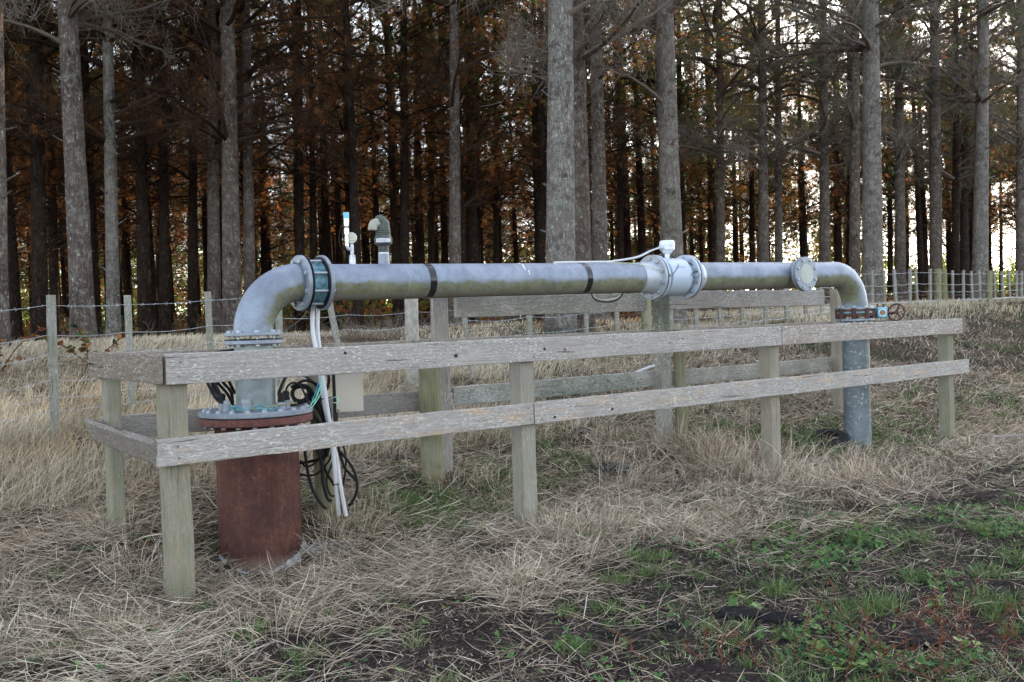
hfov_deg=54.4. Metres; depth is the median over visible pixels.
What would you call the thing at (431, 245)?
pine tree
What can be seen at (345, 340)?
bare bush
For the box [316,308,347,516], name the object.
conduit
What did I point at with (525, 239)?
pine tree
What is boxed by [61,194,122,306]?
pine tree
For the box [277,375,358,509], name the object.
black cable
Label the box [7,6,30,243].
pine tree
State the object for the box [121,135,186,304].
pine tree
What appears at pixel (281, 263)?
pine tree
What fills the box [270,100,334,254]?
pine tree
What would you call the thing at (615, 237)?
pine tree
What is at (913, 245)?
sky
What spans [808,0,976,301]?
pine tree
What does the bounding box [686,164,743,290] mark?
pine tree
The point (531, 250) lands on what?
pine tree
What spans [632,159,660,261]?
pine tree
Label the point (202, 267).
pine tree
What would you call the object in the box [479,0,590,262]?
pine tree
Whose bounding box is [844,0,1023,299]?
pine tree
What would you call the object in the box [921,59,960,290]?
pine tree
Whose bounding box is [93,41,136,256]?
pine tree
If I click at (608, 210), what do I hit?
pine tree
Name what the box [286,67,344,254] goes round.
pine tree
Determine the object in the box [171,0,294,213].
pine tree
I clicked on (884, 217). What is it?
pine tree
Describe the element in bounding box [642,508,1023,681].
broad weeds
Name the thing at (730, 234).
pine tree
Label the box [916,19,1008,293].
pine tree
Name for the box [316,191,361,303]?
pine tree
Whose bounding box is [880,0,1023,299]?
pine tree
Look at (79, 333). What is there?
bramble
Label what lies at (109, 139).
pine tree
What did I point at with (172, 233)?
pine tree
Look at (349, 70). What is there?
pine tree
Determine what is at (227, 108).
pine tree
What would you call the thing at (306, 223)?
pine tree
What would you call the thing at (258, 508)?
water pipeline
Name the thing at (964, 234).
pine tree
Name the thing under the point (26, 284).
pine tree
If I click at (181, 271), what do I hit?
pine tree
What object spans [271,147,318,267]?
pine tree
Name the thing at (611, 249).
pine tree
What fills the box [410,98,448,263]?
pine tree
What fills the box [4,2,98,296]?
pine tree
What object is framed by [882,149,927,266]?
pine tree
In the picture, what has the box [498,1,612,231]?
pine tree
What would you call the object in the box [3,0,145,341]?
pine tree
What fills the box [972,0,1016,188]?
pine tree
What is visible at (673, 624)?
dung pat
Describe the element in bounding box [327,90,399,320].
pine tree
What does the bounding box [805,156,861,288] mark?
pine tree
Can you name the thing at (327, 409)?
conduit
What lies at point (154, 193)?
pine tree
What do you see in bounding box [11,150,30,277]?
pine tree
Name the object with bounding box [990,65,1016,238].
pine tree
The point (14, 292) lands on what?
pine tree
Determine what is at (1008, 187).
pine tree
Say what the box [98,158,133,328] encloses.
pine tree
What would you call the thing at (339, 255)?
pine tree
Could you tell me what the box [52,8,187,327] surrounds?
pine tree
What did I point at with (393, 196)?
pine tree
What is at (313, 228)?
pine tree
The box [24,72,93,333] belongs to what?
pine tree
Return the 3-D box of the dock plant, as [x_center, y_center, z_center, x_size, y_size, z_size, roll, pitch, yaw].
[1.190,1.314,5.029,0.202,0.114,0.182,-2,1,11]
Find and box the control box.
[332,373,363,421]
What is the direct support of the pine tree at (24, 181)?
on the ground at (442, 637)
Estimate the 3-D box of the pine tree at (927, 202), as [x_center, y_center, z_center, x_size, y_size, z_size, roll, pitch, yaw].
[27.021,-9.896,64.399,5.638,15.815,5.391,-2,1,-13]
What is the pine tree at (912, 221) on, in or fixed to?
on the ground at (442, 637)
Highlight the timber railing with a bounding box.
[84,289,968,603]
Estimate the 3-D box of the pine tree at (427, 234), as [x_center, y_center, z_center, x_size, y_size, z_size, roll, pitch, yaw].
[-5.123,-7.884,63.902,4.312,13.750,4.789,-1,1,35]
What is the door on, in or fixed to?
in the control box
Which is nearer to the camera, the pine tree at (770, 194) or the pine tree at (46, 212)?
the pine tree at (46, 212)
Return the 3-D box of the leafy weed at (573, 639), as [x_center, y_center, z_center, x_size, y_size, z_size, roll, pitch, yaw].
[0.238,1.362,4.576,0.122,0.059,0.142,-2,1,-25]
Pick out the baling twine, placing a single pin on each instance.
(271, 407)
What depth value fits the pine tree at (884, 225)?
68.40 m
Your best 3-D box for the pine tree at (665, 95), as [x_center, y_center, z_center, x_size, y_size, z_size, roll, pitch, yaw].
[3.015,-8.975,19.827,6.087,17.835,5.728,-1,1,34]
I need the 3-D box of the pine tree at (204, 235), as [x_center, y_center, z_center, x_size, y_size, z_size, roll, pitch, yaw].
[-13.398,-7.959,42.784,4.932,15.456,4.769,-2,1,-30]
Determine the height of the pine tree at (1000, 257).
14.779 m
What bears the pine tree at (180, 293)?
on the ground at (442, 637)
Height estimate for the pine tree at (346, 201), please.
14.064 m
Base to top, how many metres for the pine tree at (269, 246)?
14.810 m
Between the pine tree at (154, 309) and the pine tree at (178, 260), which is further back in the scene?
the pine tree at (178, 260)
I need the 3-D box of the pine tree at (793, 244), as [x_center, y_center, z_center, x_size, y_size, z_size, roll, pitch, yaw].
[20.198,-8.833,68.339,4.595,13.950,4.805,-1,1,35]
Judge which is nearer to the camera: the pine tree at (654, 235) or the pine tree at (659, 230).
the pine tree at (654, 235)
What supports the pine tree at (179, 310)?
on the ground at (442, 637)
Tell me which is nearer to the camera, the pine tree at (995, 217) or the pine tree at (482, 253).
the pine tree at (482, 253)
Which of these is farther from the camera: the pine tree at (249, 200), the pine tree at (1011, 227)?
the pine tree at (1011, 227)
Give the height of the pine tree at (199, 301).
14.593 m
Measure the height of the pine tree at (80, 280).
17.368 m
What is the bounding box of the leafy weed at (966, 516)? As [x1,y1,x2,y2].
[960,514,974,524]
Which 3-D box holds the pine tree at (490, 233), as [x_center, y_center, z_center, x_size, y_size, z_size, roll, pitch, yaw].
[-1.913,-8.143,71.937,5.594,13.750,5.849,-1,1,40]
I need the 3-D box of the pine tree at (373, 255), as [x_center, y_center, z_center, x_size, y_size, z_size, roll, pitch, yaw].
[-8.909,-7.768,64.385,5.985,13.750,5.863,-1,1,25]
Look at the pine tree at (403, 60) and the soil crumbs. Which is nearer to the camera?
the soil crumbs
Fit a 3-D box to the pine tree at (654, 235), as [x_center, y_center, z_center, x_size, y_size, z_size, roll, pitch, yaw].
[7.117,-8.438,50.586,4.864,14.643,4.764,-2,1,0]
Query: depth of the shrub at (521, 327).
15.16 m
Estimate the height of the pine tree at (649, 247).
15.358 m
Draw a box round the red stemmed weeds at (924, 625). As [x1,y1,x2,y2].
[610,566,1023,681]
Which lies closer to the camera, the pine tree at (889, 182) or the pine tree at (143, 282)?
the pine tree at (143, 282)
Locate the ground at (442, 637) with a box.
[0,301,1023,681]
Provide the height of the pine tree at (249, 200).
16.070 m
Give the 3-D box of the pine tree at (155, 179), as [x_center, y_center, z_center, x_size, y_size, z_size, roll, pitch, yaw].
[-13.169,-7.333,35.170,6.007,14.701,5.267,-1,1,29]
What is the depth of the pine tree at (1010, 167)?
40.37 m
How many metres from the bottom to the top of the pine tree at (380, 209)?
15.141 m
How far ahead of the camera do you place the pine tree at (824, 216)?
28.34 m
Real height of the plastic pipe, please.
0.188 m
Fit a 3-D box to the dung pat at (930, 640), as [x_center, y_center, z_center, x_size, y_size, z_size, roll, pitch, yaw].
[1.820,1.343,4.487,0.236,0.035,0.158,-2,1,0]
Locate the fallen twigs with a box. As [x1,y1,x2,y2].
[11,285,1013,340]
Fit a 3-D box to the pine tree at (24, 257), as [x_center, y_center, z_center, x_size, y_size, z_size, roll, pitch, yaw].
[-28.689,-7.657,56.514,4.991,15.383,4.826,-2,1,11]
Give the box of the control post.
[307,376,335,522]
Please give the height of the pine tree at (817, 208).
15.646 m
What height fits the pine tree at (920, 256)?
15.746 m
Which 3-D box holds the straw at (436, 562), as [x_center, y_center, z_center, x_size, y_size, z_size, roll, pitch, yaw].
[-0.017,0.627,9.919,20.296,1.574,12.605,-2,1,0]
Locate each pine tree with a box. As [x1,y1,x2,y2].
[0,0,18,349]
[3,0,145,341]
[3,0,223,338]
[3,0,232,342]
[4,0,92,341]
[4,0,124,338]
[4,0,193,335]
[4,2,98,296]
[5,86,56,141]
[6,3,155,336]
[7,0,128,290]
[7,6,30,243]
[9,4,99,295]
[10,8,104,337]
[10,56,30,266]
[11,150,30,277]
[16,180,48,260]
[17,195,30,284]
[17,202,59,316]
[17,206,48,333]
[18,89,96,313]
[18,202,61,314]
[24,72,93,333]
[46,78,129,257]
[47,180,68,316]
[50,0,242,336]
[51,0,241,337]
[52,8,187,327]
[57,3,221,334]
[59,259,104,316]
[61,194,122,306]
[64,88,135,292]
[86,0,364,333]
[89,42,182,329]
[92,23,219,217]
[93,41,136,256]
[95,0,281,335]
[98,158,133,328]
[98,173,157,294]
[98,230,104,313]
[99,7,237,334]
[99,179,136,309]
[99,246,136,308]
[101,0,345,334]
[103,178,155,312]
[119,68,201,325]
[121,74,187,283]
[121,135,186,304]
[130,165,200,274]
[132,177,182,305]
[136,208,200,308]
[143,0,342,292]
[156,0,242,329]
[156,0,273,313]
[169,52,242,250]
[169,125,202,317]
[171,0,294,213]
[171,202,203,312]
[172,79,270,239]
[172,201,203,305]
[172,220,203,315]
[182,0,308,223]
[186,191,257,294]
[202,9,309,275]
[217,0,375,330]
[236,0,384,327]
[237,0,359,247]
[237,37,294,270]
[238,75,291,272]
[239,141,309,293]
[240,180,291,295]
[258,0,422,328]
[258,176,318,265]
[260,174,305,307]
[268,0,415,324]
[268,3,373,325]
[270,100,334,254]
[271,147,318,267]
[272,18,381,301]
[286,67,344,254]
[286,137,360,263]
[287,14,388,323]
[315,0,448,323]
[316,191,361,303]
[318,0,485,324]
[324,0,547,324]
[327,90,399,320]
[328,102,389,306]
[335,0,427,321]
[341,2,438,257]
[342,149,411,318]
[354,0,501,321]
[358,1,465,318]
[364,46,436,261]
[367,0,670,333]
[369,0,543,319]
[381,0,533,320]
[385,45,466,254]
[388,129,439,263]
[395,0,489,263]
[409,174,448,263]
[410,2,530,262]
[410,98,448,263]
[410,165,448,262]
[413,1,522,212]
[425,119,520,263]
[426,1,547,317]
[438,213,503,262]
[447,31,524,262]
[447,147,512,262]
[461,0,619,317]
[462,4,533,316]
[471,0,690,249]
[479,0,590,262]
[479,0,699,332]
[481,153,527,317]
[482,136,531,262]
[484,56,534,262]
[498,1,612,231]
[502,82,545,234]
[502,126,545,255]
[502,157,545,262]
[502,195,545,262]
[506,0,704,319]
[507,66,591,250]
[523,6,632,203]
[523,232,534,262]
[524,1,639,233]
[585,0,751,326]
[586,0,657,312]
[587,12,659,312]
[588,9,701,311]
[588,78,629,243]
[591,61,646,259]
[604,0,729,219]
[607,146,651,262]
[608,67,657,259]
[609,6,725,242]
[610,0,755,309]
[610,35,692,254]
[615,150,660,262]
[621,0,820,309]
[626,118,693,255]
[629,145,659,262]
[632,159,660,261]
[632,182,706,261]
[653,0,845,308]
[674,4,757,309]
[676,55,735,308]
[681,16,757,243]
[685,114,708,258]
[685,179,737,256]
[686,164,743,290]
[687,203,729,261]
[699,0,846,307]
[702,72,773,290]
[705,144,772,289]
[706,163,748,261]
[709,0,805,308]
[724,58,807,289]
[727,18,811,261]
[727,120,798,261]
[731,169,774,289]
[732,0,925,305]
[737,121,818,261]
[746,0,963,305]
[746,1,846,256]
[747,165,811,289]
[769,44,844,256]
[781,0,952,278]
[783,113,832,260]
[783,176,830,289]
[785,0,894,225]
[786,0,905,265]
[788,55,884,262]
[797,44,861,262]
[805,146,861,274]
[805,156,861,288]
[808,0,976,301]
[818,171,886,274]
[830,40,926,220]
[830,70,913,229]
[840,8,948,299]
[842,160,909,261]
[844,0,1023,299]
[845,36,929,299]
[879,2,973,300]
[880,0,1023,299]
[881,0,1023,298]
[882,106,947,286]
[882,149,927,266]
[883,55,971,299]
[885,111,928,259]
[894,103,950,250]
[908,0,1016,299]
[912,161,951,298]
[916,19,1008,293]
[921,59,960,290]
[922,1,1013,266]
[924,139,1007,242]
[926,64,1015,270]
[940,0,1023,296]
[968,0,1016,245]
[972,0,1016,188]
[989,29,1016,219]
[989,97,1015,270]
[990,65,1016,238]
[991,132,1015,296]
[991,178,1012,256]
[994,124,1015,243]
[1005,132,1015,249]
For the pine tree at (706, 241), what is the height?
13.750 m
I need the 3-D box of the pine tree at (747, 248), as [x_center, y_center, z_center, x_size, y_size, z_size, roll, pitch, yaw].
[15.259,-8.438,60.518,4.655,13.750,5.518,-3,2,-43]
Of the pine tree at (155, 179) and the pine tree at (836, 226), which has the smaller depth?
the pine tree at (155, 179)
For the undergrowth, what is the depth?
32.33 m
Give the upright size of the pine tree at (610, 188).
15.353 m
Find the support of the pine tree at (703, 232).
on the ground at (442, 637)
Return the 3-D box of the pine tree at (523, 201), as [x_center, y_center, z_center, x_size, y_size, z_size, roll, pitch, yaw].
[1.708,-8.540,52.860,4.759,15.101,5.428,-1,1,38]
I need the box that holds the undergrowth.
[22,283,1014,340]
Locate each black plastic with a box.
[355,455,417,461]
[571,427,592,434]
[576,461,633,477]
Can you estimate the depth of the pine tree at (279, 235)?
80.38 m
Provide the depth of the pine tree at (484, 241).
67.84 m
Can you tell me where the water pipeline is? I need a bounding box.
[198,212,904,574]
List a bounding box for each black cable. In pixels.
[206,348,235,405]
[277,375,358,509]
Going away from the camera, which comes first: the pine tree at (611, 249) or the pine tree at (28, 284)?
the pine tree at (611, 249)
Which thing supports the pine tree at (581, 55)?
on the ground at (442, 637)
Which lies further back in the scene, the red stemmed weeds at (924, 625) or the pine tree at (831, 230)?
the pine tree at (831, 230)
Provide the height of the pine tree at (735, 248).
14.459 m
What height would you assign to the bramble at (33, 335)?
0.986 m
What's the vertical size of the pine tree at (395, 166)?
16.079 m
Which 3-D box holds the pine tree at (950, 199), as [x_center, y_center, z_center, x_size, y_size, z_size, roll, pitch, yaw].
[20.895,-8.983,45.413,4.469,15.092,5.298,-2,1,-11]
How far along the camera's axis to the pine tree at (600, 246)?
21.33 m
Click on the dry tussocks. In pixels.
(742, 456)
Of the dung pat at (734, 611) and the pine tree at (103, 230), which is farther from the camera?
the pine tree at (103, 230)
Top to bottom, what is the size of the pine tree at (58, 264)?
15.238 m
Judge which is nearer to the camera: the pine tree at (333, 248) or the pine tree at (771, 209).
the pine tree at (771, 209)
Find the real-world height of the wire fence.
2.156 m
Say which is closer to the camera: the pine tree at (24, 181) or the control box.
the control box
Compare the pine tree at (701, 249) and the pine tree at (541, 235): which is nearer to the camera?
the pine tree at (541, 235)
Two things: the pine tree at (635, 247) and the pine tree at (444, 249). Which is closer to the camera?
the pine tree at (444, 249)
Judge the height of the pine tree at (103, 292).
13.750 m
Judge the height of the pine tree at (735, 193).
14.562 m
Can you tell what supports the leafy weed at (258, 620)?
on the ground at (442, 637)
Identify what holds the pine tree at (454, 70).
on the ground at (442, 637)
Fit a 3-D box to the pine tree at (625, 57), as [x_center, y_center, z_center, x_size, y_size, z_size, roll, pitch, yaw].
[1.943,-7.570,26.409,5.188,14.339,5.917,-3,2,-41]
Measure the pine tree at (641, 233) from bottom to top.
14.974 m
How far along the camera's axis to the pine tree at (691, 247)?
60.16 m
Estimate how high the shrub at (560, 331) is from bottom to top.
0.562 m
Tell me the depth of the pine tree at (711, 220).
39.09 m
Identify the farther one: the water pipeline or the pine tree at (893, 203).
the pine tree at (893, 203)
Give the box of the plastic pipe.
[635,364,654,371]
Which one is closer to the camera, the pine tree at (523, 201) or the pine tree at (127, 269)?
the pine tree at (127, 269)
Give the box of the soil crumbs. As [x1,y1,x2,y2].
[1,478,1023,681]
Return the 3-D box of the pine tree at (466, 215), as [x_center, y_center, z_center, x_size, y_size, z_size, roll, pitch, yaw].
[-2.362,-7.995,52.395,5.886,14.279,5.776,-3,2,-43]
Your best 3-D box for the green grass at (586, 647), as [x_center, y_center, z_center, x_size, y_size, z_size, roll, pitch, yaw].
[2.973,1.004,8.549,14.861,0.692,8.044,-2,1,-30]
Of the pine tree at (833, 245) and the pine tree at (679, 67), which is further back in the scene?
the pine tree at (833, 245)
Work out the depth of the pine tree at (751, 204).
41.69 m
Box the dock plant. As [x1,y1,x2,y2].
[728,585,764,608]
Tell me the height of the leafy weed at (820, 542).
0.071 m
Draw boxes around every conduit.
[310,302,340,516]
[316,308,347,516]
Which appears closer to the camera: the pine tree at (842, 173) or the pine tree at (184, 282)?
the pine tree at (842, 173)
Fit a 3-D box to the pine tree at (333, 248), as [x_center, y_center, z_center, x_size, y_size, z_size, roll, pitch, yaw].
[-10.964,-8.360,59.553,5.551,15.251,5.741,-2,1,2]
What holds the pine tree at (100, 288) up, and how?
on the ground at (442, 637)
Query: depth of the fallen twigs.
23.33 m
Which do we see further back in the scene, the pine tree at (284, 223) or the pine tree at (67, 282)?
the pine tree at (67, 282)
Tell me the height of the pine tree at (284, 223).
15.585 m
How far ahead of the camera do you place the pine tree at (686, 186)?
41.96 m
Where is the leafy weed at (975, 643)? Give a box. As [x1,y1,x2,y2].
[953,633,983,651]
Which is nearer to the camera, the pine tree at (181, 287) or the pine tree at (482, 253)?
the pine tree at (482, 253)
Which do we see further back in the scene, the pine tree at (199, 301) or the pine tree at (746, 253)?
the pine tree at (746, 253)
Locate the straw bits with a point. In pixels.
(588, 607)
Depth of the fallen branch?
4.96 m
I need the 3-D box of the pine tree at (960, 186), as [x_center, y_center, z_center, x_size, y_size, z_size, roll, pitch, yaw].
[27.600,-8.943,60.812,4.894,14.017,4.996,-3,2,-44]
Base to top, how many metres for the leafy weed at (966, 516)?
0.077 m
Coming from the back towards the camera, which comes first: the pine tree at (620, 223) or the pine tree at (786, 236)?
the pine tree at (786, 236)
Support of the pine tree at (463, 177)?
on the ground at (442, 637)
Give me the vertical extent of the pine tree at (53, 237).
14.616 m
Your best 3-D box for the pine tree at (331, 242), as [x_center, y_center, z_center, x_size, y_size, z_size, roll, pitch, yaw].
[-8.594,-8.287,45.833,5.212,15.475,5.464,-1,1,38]
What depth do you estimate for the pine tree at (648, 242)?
64.50 m
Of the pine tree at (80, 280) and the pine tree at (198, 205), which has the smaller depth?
the pine tree at (80, 280)
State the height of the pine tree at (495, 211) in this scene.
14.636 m
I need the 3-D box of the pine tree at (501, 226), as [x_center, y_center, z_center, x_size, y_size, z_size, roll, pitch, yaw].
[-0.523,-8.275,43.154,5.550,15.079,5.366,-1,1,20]
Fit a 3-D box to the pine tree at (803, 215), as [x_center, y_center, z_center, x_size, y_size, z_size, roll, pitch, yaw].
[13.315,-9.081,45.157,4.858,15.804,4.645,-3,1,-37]
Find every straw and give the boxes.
[0,334,1023,681]
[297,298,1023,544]
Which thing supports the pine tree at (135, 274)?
on the ground at (442, 637)
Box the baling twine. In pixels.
[215,381,319,411]
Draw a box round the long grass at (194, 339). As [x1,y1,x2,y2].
[0,295,1023,522]
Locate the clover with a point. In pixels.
(820, 644)
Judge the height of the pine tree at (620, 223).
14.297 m
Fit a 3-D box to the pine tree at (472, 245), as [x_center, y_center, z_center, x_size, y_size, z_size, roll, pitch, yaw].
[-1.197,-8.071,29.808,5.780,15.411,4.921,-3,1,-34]
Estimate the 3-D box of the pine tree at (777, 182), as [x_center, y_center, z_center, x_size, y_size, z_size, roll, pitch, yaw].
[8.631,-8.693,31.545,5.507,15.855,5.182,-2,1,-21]
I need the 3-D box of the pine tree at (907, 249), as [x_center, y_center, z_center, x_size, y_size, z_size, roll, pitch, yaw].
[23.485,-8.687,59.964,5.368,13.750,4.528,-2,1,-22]
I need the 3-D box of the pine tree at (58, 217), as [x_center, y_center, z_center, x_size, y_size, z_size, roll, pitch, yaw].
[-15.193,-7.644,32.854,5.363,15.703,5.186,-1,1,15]
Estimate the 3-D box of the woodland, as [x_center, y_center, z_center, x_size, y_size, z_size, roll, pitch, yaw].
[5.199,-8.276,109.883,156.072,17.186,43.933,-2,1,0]
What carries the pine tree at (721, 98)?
on the ground at (442, 637)
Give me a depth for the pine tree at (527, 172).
42.42 m
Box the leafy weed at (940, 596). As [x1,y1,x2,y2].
[927,594,945,609]
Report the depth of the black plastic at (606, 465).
8.53 m
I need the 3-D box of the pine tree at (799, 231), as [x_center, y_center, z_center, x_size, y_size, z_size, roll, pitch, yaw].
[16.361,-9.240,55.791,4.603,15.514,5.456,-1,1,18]
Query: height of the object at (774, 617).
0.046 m
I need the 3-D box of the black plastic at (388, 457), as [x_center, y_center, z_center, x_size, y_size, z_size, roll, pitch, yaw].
[-1.131,1.018,8.674,0.679,0.040,0.198,-2,1,-25]
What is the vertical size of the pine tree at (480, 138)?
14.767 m
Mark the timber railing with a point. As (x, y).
(174, 451)
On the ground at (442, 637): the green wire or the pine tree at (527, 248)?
the pine tree at (527, 248)
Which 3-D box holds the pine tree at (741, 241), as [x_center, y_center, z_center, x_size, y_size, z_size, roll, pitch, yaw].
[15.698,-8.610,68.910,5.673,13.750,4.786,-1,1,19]
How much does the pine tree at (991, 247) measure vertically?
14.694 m
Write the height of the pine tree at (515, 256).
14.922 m
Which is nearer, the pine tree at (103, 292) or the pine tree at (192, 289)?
the pine tree at (192, 289)
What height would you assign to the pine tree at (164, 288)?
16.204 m
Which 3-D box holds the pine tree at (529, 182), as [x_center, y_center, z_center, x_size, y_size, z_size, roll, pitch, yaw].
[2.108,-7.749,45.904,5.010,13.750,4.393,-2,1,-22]
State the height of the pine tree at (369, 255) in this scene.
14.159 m
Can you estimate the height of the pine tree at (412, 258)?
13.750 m
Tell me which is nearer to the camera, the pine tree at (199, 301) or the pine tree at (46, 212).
the pine tree at (46, 212)
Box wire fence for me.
[0,269,1023,442]
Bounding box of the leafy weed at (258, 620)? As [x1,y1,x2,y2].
[254,618,272,630]
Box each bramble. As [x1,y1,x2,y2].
[0,326,45,378]
[20,324,147,366]
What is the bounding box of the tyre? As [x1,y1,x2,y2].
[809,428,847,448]
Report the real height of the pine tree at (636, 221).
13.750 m
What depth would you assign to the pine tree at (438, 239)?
49.59 m
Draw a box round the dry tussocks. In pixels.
[0,400,1022,655]
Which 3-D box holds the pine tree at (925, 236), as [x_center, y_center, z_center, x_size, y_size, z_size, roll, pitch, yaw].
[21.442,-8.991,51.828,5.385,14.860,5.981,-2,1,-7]
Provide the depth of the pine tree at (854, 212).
25.81 m
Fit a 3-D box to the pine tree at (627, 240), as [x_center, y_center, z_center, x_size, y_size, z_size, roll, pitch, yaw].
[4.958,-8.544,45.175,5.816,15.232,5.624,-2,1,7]
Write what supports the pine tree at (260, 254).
on the ground at (442, 637)
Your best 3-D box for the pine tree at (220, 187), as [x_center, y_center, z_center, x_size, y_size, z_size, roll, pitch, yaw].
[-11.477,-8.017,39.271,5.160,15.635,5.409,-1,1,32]
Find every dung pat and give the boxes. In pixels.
[653,620,683,629]
[709,605,762,620]
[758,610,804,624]
[891,634,941,647]
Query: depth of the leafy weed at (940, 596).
4.98 m
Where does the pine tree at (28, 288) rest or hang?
on the ground at (442, 637)
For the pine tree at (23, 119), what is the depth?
18.52 m
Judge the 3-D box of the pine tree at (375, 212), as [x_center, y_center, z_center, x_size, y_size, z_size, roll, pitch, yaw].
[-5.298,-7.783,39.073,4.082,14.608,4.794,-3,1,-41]
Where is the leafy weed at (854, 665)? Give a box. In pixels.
[829,657,867,671]
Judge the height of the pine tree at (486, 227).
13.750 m
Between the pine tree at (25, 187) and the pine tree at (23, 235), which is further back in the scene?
the pine tree at (23, 235)
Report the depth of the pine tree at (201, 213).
52.02 m
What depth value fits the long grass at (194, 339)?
10.71 m
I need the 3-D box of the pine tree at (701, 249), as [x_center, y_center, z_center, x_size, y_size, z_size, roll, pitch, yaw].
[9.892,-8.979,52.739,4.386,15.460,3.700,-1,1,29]
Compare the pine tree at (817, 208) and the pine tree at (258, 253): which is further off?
the pine tree at (817, 208)
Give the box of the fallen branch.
[0,620,97,636]
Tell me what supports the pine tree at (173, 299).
on the ground at (442, 637)
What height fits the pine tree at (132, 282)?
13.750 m
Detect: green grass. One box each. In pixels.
[0,381,1023,681]
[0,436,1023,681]
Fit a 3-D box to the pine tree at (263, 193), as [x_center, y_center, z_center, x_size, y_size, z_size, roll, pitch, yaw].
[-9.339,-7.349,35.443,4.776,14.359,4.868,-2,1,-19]
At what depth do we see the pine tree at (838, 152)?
32.90 m
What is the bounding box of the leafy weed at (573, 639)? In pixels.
[555,634,582,643]
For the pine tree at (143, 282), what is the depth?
22.85 m
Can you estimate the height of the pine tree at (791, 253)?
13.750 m
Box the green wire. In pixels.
[310,377,338,408]
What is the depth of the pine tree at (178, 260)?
64.81 m
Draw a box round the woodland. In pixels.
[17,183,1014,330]
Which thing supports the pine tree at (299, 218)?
on the ground at (442, 637)
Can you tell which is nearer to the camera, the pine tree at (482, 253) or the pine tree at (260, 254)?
the pine tree at (482, 253)
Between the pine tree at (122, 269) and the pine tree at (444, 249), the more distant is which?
the pine tree at (122, 269)
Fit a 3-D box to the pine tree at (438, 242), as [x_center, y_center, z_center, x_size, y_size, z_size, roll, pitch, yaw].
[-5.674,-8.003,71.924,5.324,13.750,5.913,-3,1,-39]
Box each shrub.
[492,314,553,335]
[541,326,586,333]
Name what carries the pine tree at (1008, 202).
on the ground at (442, 637)
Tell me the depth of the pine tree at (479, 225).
35.72 m
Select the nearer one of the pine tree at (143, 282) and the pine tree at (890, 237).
the pine tree at (143, 282)
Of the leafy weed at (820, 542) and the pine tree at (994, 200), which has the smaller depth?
the leafy weed at (820, 542)
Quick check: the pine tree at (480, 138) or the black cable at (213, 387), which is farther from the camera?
the pine tree at (480, 138)
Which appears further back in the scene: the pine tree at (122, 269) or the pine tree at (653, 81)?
the pine tree at (122, 269)
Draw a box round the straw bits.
[0,435,1023,681]
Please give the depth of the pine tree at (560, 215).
15.18 m
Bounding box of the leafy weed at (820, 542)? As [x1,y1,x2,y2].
[815,535,832,544]
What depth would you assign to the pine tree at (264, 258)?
42.91 m
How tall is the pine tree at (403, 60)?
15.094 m
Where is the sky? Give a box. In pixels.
[9,0,1015,318]
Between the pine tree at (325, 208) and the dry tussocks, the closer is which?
the dry tussocks
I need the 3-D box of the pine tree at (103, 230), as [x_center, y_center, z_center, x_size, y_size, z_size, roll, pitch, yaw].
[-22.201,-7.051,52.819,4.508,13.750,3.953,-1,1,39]
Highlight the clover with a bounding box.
[0,442,1023,681]
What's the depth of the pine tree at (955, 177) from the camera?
33.84 m
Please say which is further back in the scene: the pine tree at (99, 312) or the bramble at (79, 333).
the pine tree at (99, 312)
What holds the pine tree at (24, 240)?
on the ground at (442, 637)
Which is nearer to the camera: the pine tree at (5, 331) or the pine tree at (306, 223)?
the pine tree at (5, 331)
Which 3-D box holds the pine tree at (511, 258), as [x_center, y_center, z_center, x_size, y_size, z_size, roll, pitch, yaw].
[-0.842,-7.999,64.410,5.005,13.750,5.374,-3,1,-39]
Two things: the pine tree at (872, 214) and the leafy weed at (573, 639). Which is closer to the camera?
the leafy weed at (573, 639)
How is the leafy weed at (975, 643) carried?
on the ground at (442, 637)
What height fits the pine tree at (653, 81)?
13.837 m
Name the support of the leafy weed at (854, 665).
on the ground at (442, 637)
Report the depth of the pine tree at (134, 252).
61.33 m
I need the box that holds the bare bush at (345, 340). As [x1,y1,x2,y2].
[296,305,449,343]
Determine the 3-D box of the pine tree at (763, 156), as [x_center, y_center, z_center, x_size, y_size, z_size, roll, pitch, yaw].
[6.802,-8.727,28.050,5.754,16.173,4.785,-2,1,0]
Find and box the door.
[335,373,363,411]
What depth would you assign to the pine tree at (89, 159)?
23.67 m
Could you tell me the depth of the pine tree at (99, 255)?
46.53 m
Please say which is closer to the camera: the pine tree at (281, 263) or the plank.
the plank
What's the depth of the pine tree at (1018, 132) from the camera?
31.82 m
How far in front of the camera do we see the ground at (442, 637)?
5.66 m
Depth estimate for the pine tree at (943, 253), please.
67.48 m
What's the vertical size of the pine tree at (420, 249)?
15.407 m
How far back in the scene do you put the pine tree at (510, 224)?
56.26 m
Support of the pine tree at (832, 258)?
on the ground at (442, 637)
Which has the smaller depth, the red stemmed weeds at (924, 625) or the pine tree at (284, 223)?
the red stemmed weeds at (924, 625)
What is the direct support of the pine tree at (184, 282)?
on the ground at (442, 637)
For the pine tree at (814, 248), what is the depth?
81.34 m
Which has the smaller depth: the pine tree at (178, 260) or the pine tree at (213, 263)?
the pine tree at (213, 263)
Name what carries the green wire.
attached to the water pipeline

